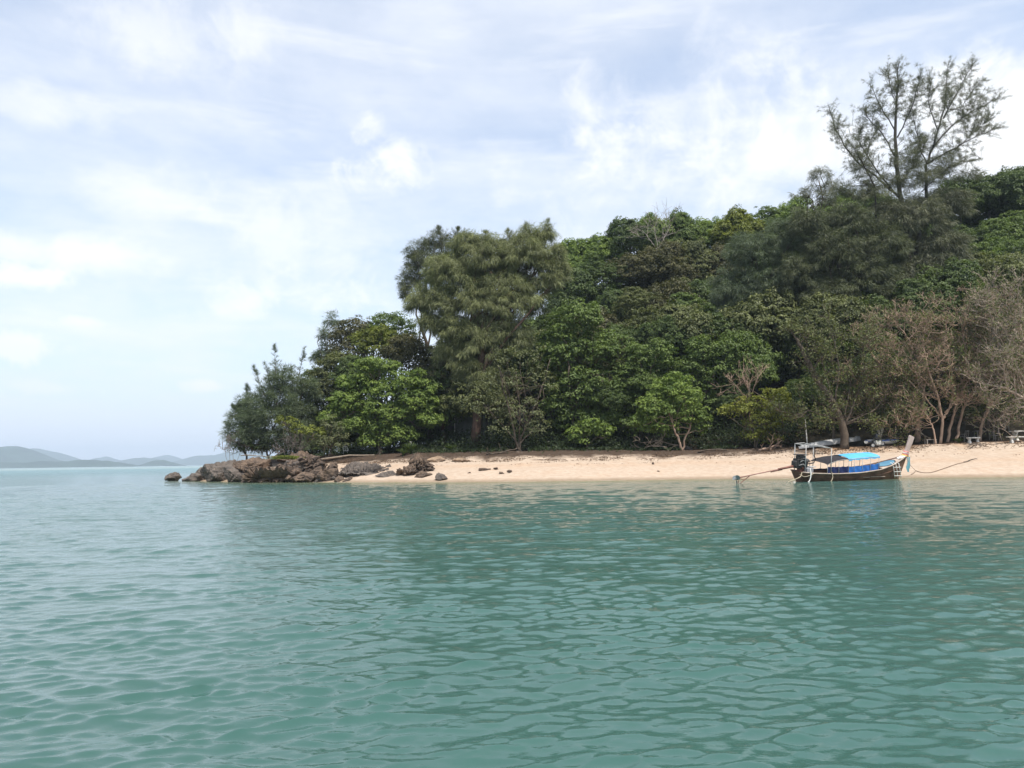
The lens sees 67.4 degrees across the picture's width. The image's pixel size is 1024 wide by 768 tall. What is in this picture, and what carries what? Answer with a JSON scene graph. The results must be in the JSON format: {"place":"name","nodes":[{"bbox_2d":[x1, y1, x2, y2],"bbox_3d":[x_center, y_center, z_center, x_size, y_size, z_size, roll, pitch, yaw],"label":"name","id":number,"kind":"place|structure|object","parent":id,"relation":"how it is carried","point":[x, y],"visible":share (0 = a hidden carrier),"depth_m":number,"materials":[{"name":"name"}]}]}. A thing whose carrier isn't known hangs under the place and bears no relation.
{"place":"outdoors","nodes":[
{"label":"outdoors","id":0,"kind":"place"},
{"bbox_2d":[0,446,61,462],"bbox_3d":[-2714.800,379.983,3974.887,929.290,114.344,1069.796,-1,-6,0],"label":"hill","id":1,"kind":"structure","parent":0,"point":[12,454],"depth_m":3911.44,"materials":[{"name":"grey"}]},
{"bbox_2d":[0,460,140,467],"bbox_3d":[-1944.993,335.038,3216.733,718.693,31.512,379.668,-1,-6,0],"label":"hill","id":2,"kind":"structure","parent":0,"point":[72,463],"depth_m":3108.34,"materials":[{"name":"grey"}]},
{"bbox_2d":[174,451,271,465],"bbox_3d":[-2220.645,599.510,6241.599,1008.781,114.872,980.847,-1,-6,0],"label":"hill","id":3,"kind":"structure","parent":0,"point":[201,460],"depth_m":5970.76,"materials":[{"name":"grey"}]},
{"bbox_2d":[0,465,1023,767],"bbox_3d":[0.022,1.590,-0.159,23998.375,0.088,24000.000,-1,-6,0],"label":"sea","id":4,"kind":"structure","parent":0,"point":[150,617],"depth_m":7.62,"materials":[{"name":"liquid"}]},
{"bbox_2d":[732,435,913,482],"bbox_3d":[20.863,5.000,50.544,14.993,3.276,1.934,2,2,-22],"label":"longtail boat","id":5,"kind":"object","parent":4,"relation":"on","point":[890,468],"visible":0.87,"depth_m":50.40,"materials":[{"name":"brown wood"}]},
{"bbox_2d":[0,0,1023,459],"label":"sky","id":6,"kind":"structure","parent":0,"point":[187,187],"materials":[{"name":"white"}]},
{"bbox_2d":[202,319,1023,481],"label":"ground","id":7,"kind":"structure","parent":0,"point":[1000,461],"depth_m":65.67,"materials":[{"name":"beige sand"}]},
{"bbox_2d":[200,459,236,481],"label":"boulder","id":8,"kind":"object","parent":7,"relation":"on","point":[212,472],"visible":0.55,"depth_m":74.39,"materials":[{"name":"grey stone"}]},
{"bbox_2d":[218,383,268,459],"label":"young casuarina","id":9,"kind":"object","parent":7,"relation":"on","point":[237,407],"visible":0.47,"depth_m":80.56,"materials":[{"name":"green plant"}]},
{"bbox_2d":[233,457,270,472],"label":"boulder","id":10,"kind":"object","parent":7,"relation":"on","point":[243,466],"visible":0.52,"depth_m":72.17,"materials":[{"name":"stone"}]},
{"bbox_2d":[231,438,301,458],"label":"shrub","id":11,"kind":"object","parent":7,"relation":"on","point":[253,447],"visible":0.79,"depth_m":78.59,"materials":[{"name":"green plant"}]},
{"bbox_2d":[230,343,310,465],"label":"young casuarina","id":12,"kind":"object","parent":7,"relation":"on","point":[278,381],"visible":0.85,"depth_m":79.26,"materials":[{"name":"green plant"}]},
{"bbox_2d":[240,456,352,482],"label":"rock outcrop","id":13,"kind":"object","parent":7,"relation":"on","point":[288,470],"visible":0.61,"depth_m":67.37,"materials":[{"name":"grey stone"}]},
{"bbox_2d":[272,346,323,451],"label":"young casuarina","id":14,"kind":"object","parent":7,"relation":"on","point":[305,408],"visible":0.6,"depth_m":81.92,"materials":[{"name":"green plant"}]},
{"bbox_2d":[273,414,326,452],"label":"shrub","id":15,"kind":"object","parent":7,"relation":"on","point":[305,430],"visible":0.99,"depth_m":76.32,"materials":[{"name":"green plant"}]},
{"bbox_2d":[308,307,341,455],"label":"casuarina tree","id":16,"kind":"object","parent":7,"relation":"on","point":[321,335],"visible":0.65,"depth_m":92.63,"materials":[{"name":"green plant"}]},
{"bbox_2d":[308,414,350,461],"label":"shrub","id":17,"kind":"object","parent":7,"relation":"on","point":[333,442],"visible":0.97,"depth_m":76.76,"materials":[{"name":"green plant"}]},
{"bbox_2d":[303,350,360,454],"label":"broadleaf tree","id":18,"kind":"object","parent":7,"relation":"on","point":[325,382],"visible":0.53,"depth_m":84.67,"materials":[{"name":"green plant"}]},
{"bbox_2d":[326,315,380,447],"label":"broadleaf tree","id":19,"kind":"object","parent":7,"relation":"on","point":[341,332],"visible":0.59,"depth_m":90.22,"materials":[{"name":"green plant"}]},
{"bbox_2d":[326,353,387,446],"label":"broadleaf tree","id":20,"kind":"object","parent":7,"relation":"on","point":[345,369],"visible":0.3,"depth_m":83.52,"materials":[{"name":"green plant"}]},
{"bbox_2d":[337,461,390,475],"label":"rock shelf","id":21,"kind":"object","parent":7,"relation":"on","point":[358,468],"visible":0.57,"depth_m":67.78,"materials":[{"name":"grey stone"}]},
{"bbox_2d":[344,323,408,447],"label":"broadleaf tree","id":22,"kind":"object","parent":7,"relation":"on","point":[373,339],"visible":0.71,"depth_m":85.54,"materials":[{"name":"green plant"}]},
{"bbox_2d":[316,356,448,454],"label":"broadleaf tree","id":23,"kind":"object","parent":7,"relation":"on","point":[403,384],"visible":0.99,"depth_m":77.74,"materials":[{"name":"green plant"}]},
{"bbox_2d":[359,311,424,449],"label":"broadleaf tree","id":24,"kind":"object","parent":7,"relation":"on","point":[391,318],"visible":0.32,"depth_m":90.32,"materials":[{"name":"green plant"}]},
{"bbox_2d":[378,332,436,442],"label":"broadleaf tree","id":25,"kind":"object","parent":7,"relation":"on","point":[396,344],"visible":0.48,"depth_m":82.82,"materials":[{"name":"green plant"}]},
{"bbox_2d":[409,452,434,471],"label":"beach rock","id":26,"kind":"object","parent":7,"relation":"on","point":[418,461],"visible":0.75,"depth_m":65.38,"materials":[{"name":"stone"}]},
{"bbox_2d":[394,224,464,447],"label":"weeping casuarina","id":27,"kind":"object","parent":7,"relation":"on","point":[420,254],"visible":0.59,"depth_m":85.17,"materials":[{"name":"green plant"}]},
{"bbox_2d":[411,348,476,404],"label":"broadleaf tree","id":28,"kind":"object","parent":7,"relation":"on","point":[433,371],"visible":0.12,"depth_m":79.42,"materials":[{"name":"green plant"}]},
{"bbox_2d":[410,357,485,445],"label":"broadleaf tree","id":29,"kind":"object","parent":7,"relation":"on","point":[446,413],"visible":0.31,"depth_m":79.33,"materials":[{"name":"green plant"}]},
{"bbox_2d":[441,414,496,447],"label":"shed","id":30,"kind":"structure","parent":7,"relation":"on","point":[466,423],"depth_m":82.42,"materials":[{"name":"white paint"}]},
{"bbox_2d":[438,356,523,445],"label":"broadleaf tree","id":31,"kind":"object","parent":7,"relation":"on","point":[454,399],"visible":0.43,"depth_m":77.68,"materials":[{"name":"green plant"}]},
{"bbox_2d":[401,218,574,449],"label":"weeping casuarina","id":32,"kind":"object","parent":7,"relation":"on","point":[493,279],"visible":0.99,"depth_m":78.05,"materials":[{"name":"green plant"}]},
{"bbox_2d":[459,342,558,450],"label":"broadleaf tree","id":33,"kind":"object","parent":7,"relation":"on","point":[509,409],"visible":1,"depth_m":73.56,"materials":[{"name":"green plant"}]},
{"bbox_2d":[496,351,549,435],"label":"broadleaf tree","id":34,"kind":"object","parent":7,"relation":"on","point":[533,396],"visible":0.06,"depth_m":81.51,"materials":[{"name":"green plant"}]},
{"bbox_2d":[499,349,553,434],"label":"broadleaf tree","id":35,"kind":"object","parent":7,"relation":"on","point":[526,366],"visible":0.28,"depth_m":80.44,"materials":[{"name":"green plant"}]},
{"bbox_2d":[522,330,589,426],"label":"broadleaf tree","id":36,"kind":"object","parent":7,"relation":"on","point":[540,352],"visible":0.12,"depth_m":79.98,"materials":[{"name":"green plant"}]},
{"bbox_2d":[541,268,602,310],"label":"broadleaf tree","id":37,"kind":"object","parent":7,"relation":"on","point":[582,284],"visible":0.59,"depth_m":100.45,"materials":[{"name":"green plant"}]},
{"bbox_2d":[553,237,605,277],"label":"broadleaf tree","id":38,"kind":"object","parent":7,"relation":"on","point":[574,250],"visible":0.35,"depth_m":111.08,"materials":[{"name":"green plant"}]},
{"bbox_2d":[535,297,629,446],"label":"broadleaf tree","id":39,"kind":"object","parent":7,"relation":"on","point":[575,414],"visible":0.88,"depth_m":76.11,"materials":[{"name":"green plant"}]},
{"bbox_2d":[564,417,616,449],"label":"shrub","id":40,"kind":"object","parent":7,"relation":"on","point":[578,433],"visible":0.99,"depth_m":73.18,"materials":[{"name":"green plant"}]},
{"bbox_2d":[555,331,641,394],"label":"broadleaf tree","id":41,"kind":"object","parent":7,"relation":"on","point":[596,361],"visible":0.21,"depth_m":76.78,"materials":[{"name":"green plant"}]},
{"bbox_2d":[579,232,627,280],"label":"broadleaf tree","id":42,"kind":"object","parent":7,"relation":"on","point":[600,245],"visible":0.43,"depth_m":110.62,"materials":[{"name":"green plant"}]},
{"bbox_2d":[575,252,634,294],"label":"broadleaf tree","id":43,"kind":"object","parent":7,"relation":"on","point":[596,265],"visible":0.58,"depth_m":101.78,"materials":[{"name":"green plant"}]},
{"bbox_2d":[584,382,631,445],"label":"broadleaf tree","id":44,"kind":"object","parent":7,"relation":"on","point":[617,398],"visible":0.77,"depth_m":74.92,"materials":[{"name":"green plant"}]},
{"bbox_2d":[591,283,639,322],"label":"broadleaf tree","id":45,"kind":"object","parent":7,"relation":"on","point":[608,298],"visible":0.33,"depth_m":91.87,"materials":[{"name":"green plant"}]},
{"bbox_2d":[580,333,659,434],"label":"broadleaf tree","id":46,"kind":"object","parent":7,"relation":"on","point":[630,339],"visible":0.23,"depth_m":77.44,"materials":[{"name":"green plant"}]},
{"bbox_2d":[599,252,657,290],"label":"broadleaf tree","id":47,"kind":"object","parent":7,"relation":"on","point":[625,262],"visible":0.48,"depth_m":101.75,"materials":[{"name":"green plant"}]},
{"bbox_2d":[602,216,661,279],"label":"broadleaf tree","id":48,"kind":"object","parent":7,"relation":"on","point":[617,232],"visible":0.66,"depth_m":110.72,"materials":[{"name":"green plant"}]},
{"bbox_2d":[610,286,663,322],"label":"broadleaf tree","id":49,"kind":"object","parent":7,"relation":"on","point":[635,296],"visible":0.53,"depth_m":89.93,"materials":[{"name":"green plant"}]},
{"bbox_2d":[608,337,678,446],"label":"broadleaf tree","id":50,"kind":"object","parent":7,"relation":"on","point":[625,421],"visible":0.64,"depth_m":75.77,"materials":[{"name":"green plant"}]},
{"bbox_2d":[616,305,677,356],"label":"broadleaf tree","id":51,"kind":"object","parent":7,"relation":"on","point":[639,320],"visible":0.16,"depth_m":86.64,"materials":[{"name":"green plant"}]},
{"bbox_2d":[628,366,667,445],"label":"broadleaf tree","id":52,"kind":"object","parent":7,"relation":"on","point":[653,374],"visible":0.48,"depth_m":75.60,"materials":[{"name":"green plant"}]},
{"bbox_2d":[278,366,1023,455],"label":"undergrowth","id":53,"kind":"object","parent":7,"relation":"on","point":[359,450],"visible":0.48,"depth_m":75.18,"materials":[{"name":"green plant"}]},
{"bbox_2d":[630,212,674,250],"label":"broadleaf tree","id":54,"kind":"object","parent":7,"relation":"on","point":[658,224],"visible":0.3,"depth_m":113.87,"materials":[{"name":"green plant"}]},
{"bbox_2d":[623,239,697,288],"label":"broadleaf tree","id":55,"kind":"object","parent":7,"relation":"on","point":[653,259],"visible":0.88,"depth_m":99.67,"materials":[{"name":"green plant"}]},
{"bbox_2d":[634,312,694,418],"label":"broadleaf tree","id":56,"kind":"object","parent":7,"relation":"on","point":[666,322],"visible":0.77,"depth_m":80.66,"materials":[{"name":"green plant"}]},
{"bbox_2d":[637,275,700,317],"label":"broadleaf tree","id":57,"kind":"object","parent":7,"relation":"on","point":[669,287],"visible":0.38,"depth_m":90.44,"materials":[{"name":"green plant"}]},
{"bbox_2d":[629,371,712,450],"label":"broadleaf tree","id":58,"kind":"object","parent":7,"relation":"on","point":[655,413],"visible":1,"depth_m":72.13,"materials":[{"name":"green plant"}]},
{"bbox_2d":[324,438,1023,467],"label":"leaf litter","id":59,"kind":"object","parent":7,"relation":"on","point":[889,447],"visible":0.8,"depth_m":67.95,"materials":[{"name":"brown plant"}]},
{"bbox_2d":[645,297,719,363],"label":"broadleaf tree","id":60,"kind":"object","parent":7,"relation":"on","point":[688,315],"visible":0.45,"depth_m":81.11,"materials":[{"name":"green plant"}]},
{"bbox_2d":[657,206,707,248],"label":"broadleaf tree","id":61,"kind":"object","parent":7,"relation":"on","point":[681,221],"visible":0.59,"depth_m":113.83,"materials":[{"name":"green plant"}]},
{"bbox_2d":[657,236,721,278],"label":"broadleaf tree","id":62,"kind":"object","parent":7,"relation":"on","point":[695,250],"visible":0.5,"depth_m":101.23,"materials":[{"name":"green plant"}]},
{"bbox_2d":[662,291,720,315],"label":"broadleaf tree","id":63,"kind":"object","parent":7,"relation":"on","point":[691,299],"visible":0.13,"depth_m":87.78,"materials":[{"name":"green plant"}]},
{"bbox_2d":[675,278,727,364],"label":"broadleaf tree","id":64,"kind":"object","parent":7,"relation":"on","point":[700,288],"visible":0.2,"depth_m":90.68,"materials":[{"name":"green plant"}]},
{"bbox_2d":[665,334,743,438],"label":"broadleaf tree","id":65,"kind":"object","parent":7,"relation":"on","point":[706,355],"visible":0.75,"depth_m":76.93,"materials":[{"name":"green plant"}]},
{"bbox_2d":[681,216,727,248],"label":"broadleaf tree","id":66,"kind":"object","parent":7,"relation":"on","point":[709,227],"visible":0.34,"depth_m":114.40,"materials":[{"name":"green plant"}]},
{"bbox_2d":[679,302,753,378],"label":"broadleaf tree","id":67,"kind":"object","parent":7,"relation":"on","point":[716,323],"visible":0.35,"depth_m":81.22,"materials":[{"name":"green plant"}]},
{"bbox_2d":[693,240,739,276],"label":"broadleaf tree","id":68,"kind":"object","parent":7,"relation":"on","point":[717,247],"visible":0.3,"depth_m":101.50,"materials":[{"name":"green plant"}]},
{"bbox_2d":[698,377,751,429],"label":"broadleaf tree","id":69,"kind":"object","parent":7,"relation":"on","point":[731,396],"visible":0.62,"depth_m":76.52,"materials":[{"name":"green plant"}]},
{"bbox_2d":[707,204,766,246],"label":"broadleaf tree","id":70,"kind":"object","parent":7,"relation":"on","point":[733,220],"visible":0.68,"depth_m":110.69,"materials":[{"name":"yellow plant"}]},
{"bbox_2d":[711,356,770,445],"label":"bare tree","id":71,"kind":"object","parent":7,"relation":"on","point":[746,380],"visible":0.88,"depth_m":73.00,"materials":[{"name":"plant"}]},
{"bbox_2d":[702,330,786,415],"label":"broadleaf tree","id":72,"kind":"object","parent":7,"relation":"on","point":[745,344],"visible":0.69,"depth_m":77.16,"materials":[{"name":"green plant"}]},
{"bbox_2d":[713,385,793,448],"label":"bush","id":73,"kind":"object","parent":7,"relation":"on","point":[747,404],"visible":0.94,"depth_m":70.75,"materials":[{"name":"green plant"}]},
{"bbox_2d":[705,215,811,334],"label":"casuarina tree","id":74,"kind":"object","parent":7,"relation":"on","point":[777,240],"visible":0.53,"depth_m":84.80,"materials":[{"name":"green plant"}]},
{"bbox_2d":[717,281,808,389],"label":"broadleaf tree","id":75,"kind":"object","parent":7,"relation":"on","point":[771,305],"visible":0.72,"depth_m":80.67,"materials":[{"name":"green plant"}]},
{"bbox_2d":[749,205,782,234],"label":"broadleaf tree","id":76,"kind":"object","parent":7,"relation":"on","point":[762,212],"visible":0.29,"depth_m":113.14,"materials":[{"name":"green plant"}]},
{"bbox_2d":[762,345,809,385],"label":"broadleaf tree","id":77,"kind":"object","parent":7,"relation":"on","point":[786,368],"visible":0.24,"depth_m":82.07,"materials":[{"name":"green plant"}]},
{"bbox_2d":[769,310,817,378],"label":"broadleaf tree","id":78,"kind":"object","parent":7,"relation":"on","point":[791,348],"visible":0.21,"depth_m":80.62,"materials":[{"name":"green plant"}]},
{"bbox_2d":[764,194,825,236],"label":"broadleaf tree","id":79,"kind":"object","parent":7,"relation":"on","point":[782,209],"visible":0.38,"depth_m":111.76,"materials":[{"name":"green plant"}]},
{"bbox_2d":[771,375,828,414],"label":"broadleaf tree","id":80,"kind":"object","parent":7,"relation":"on","point":[790,387],"visible":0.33,"depth_m":74.93,"materials":[{"name":"green plant"}]},
{"bbox_2d":[787,164,840,243],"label":"casuarina tree","id":81,"kind":"object","parent":7,"relation":"on","point":[822,199],"visible":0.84,"depth_m":92.44,"materials":[{"name":"green plant"}]},
{"bbox_2d":[785,291,872,358],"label":"broadleaf tree","id":82,"kind":"object","parent":7,"relation":"on","point":[838,314],"visible":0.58,"depth_m":77.62,"materials":[{"name":"green plant"}]},
{"bbox_2d":[768,295,914,448],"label":"twiggy tree","id":83,"kind":"object","parent":7,"relation":"on","point":[841,422],"visible":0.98,"depth_m":67.18,"materials":[{"name":"green plant"}]},
{"bbox_2d":[773,198,916,364],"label":"casuarina tree","id":84,"kind":"object","parent":7,"relation":"on","point":[862,254],"visible":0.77,"depth_m":81.53,"materials":[{"name":"green plant"}]},
{"bbox_2d":[795,338,899,446],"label":"broadleaf tree","id":85,"kind":"object","parent":7,"relation":"on","point":[809,391],"visible":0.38,"depth_m":69.45,"materials":[{"name":"green plant"}]},
{"bbox_2d":[823,293,911,358],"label":"broadleaf tree","id":86,"kind":"object","parent":7,"relation":"on","point":[873,302],"visible":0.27,"depth_m":77.60,"materials":[{"name":"green plant"}]},
{"bbox_2d":[823,292,958,441],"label":"bare tree","id":87,"kind":"object","parent":7,"relation":"on","point":[881,384],"visible":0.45,"depth_m":69.63,"materials":[{"name":"brown plant"}]},
{"bbox_2d":[888,382,936,443],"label":"bare tree","id":88,"kind":"object","parent":7,"relation":"on","point":[915,405],"visible":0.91,"depth_m":66.13,"materials":[{"name":"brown plant"}]},
{"bbox_2d":[817,50,1012,346],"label":"casuarina tree","id":89,"kind":"object","parent":7,"relation":"on","point":[917,213],"visible":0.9,"depth_m":84.23,"materials":[{"name":"green plant"}]},
{"bbox_2d":[884,278,969,343],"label":"broadleaf tree","id":90,"kind":"object","parent":7,"relation":"on","point":[908,291],"visible":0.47,"depth_m":78.14,"materials":[{"name":"green plant"}]},
{"bbox_2d":[857,286,1001,443],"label":"bare tree","id":91,"kind":"object","parent":7,"relation":"on","point":[922,323],"visible":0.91,"depth_m":66.52,"materials":[{"name":"brown plant"}]},
{"bbox_2d":[897,256,1005,328],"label":"broadleaf tree","id":92,"kind":"object","parent":7,"relation":"on","point":[954,273],"visible":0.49,"depth_m":78.67,"materials":[{"name":"green plant"}]},
{"bbox_2d":[929,174,994,226],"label":"broadleaf tree","id":93,"kind":"object","parent":7,"relation":"on","point":[967,184],"visible":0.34,"depth_m":101.05,"materials":[{"name":"green plant"}]},
{"bbox_2d":[912,279,1022,442],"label":"bare tree","id":94,"kind":"object","parent":7,"relation":"on","point":[969,333],"visible":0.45,"depth_m":67.67,"materials":[{"name":"brown plant"}]},
{"bbox_2d":[935,395,1023,438],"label":"broadleaf tree","id":95,"kind":"object","parent":7,"relation":"on","point":[979,409],"visible":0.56,"depth_m":67.97,"materials":[{"name":"green plant"}]},
{"bbox_2d":[960,233,1017,258],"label":"broadleaf tree","id":96,"kind":"object","parent":7,"relation":"on","point":[985,246],"visible":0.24,"depth_m":87.49,"materials":[{"name":"green plant"}]},
{"bbox_2d":[956,263,1023,438],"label":"bare tree","id":97,"kind":"object","parent":7,"relation":"on","point":[1005,362],"visible":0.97,"depth_m":65.26,"materials":[{"name":"brown plant"}]},
{"bbox_2d":[957,288,1023,440],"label":"bare tree","id":98,"kind":"object","parent":7,"relation":"on","point":[987,411],"visible":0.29,"depth_m":67.24,"materials":[{"name":"brown plant"}]},
{"bbox_2d":[966,172,1022,226],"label":"broadleaf tree","id":99,"kind":"object","parent":7,"relation":"on","point":[989,179],"visible":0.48,"depth_m":100.64,"materials":[{"name":"green plant"}]},
{"bbox_2d":[967,213,1023,251],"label":"broadleaf tree","id":100,"kind":"object","parent":7,"relation":"on","point":[1004,225],"visible":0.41,"depth_m":92.24,"materials":[{"name":"green plant"}]},
{"bbox_2d":[977,250,1023,312],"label":"broadleaf tree","id":101,"kind":"object","parent":7,"relation":"on","point":[1011,261],"visible":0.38,"depth_m":79.80,"materials":[{"name":"green plant"}]},
{"bbox_2d":[984,165,1023,217],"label":"broadleaf tree","id":102,"kind":"object","parent":7,"relation":"on","point":[1011,177],"visible":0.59,"depth_m":99.65,"materials":[{"name":"green plant"}]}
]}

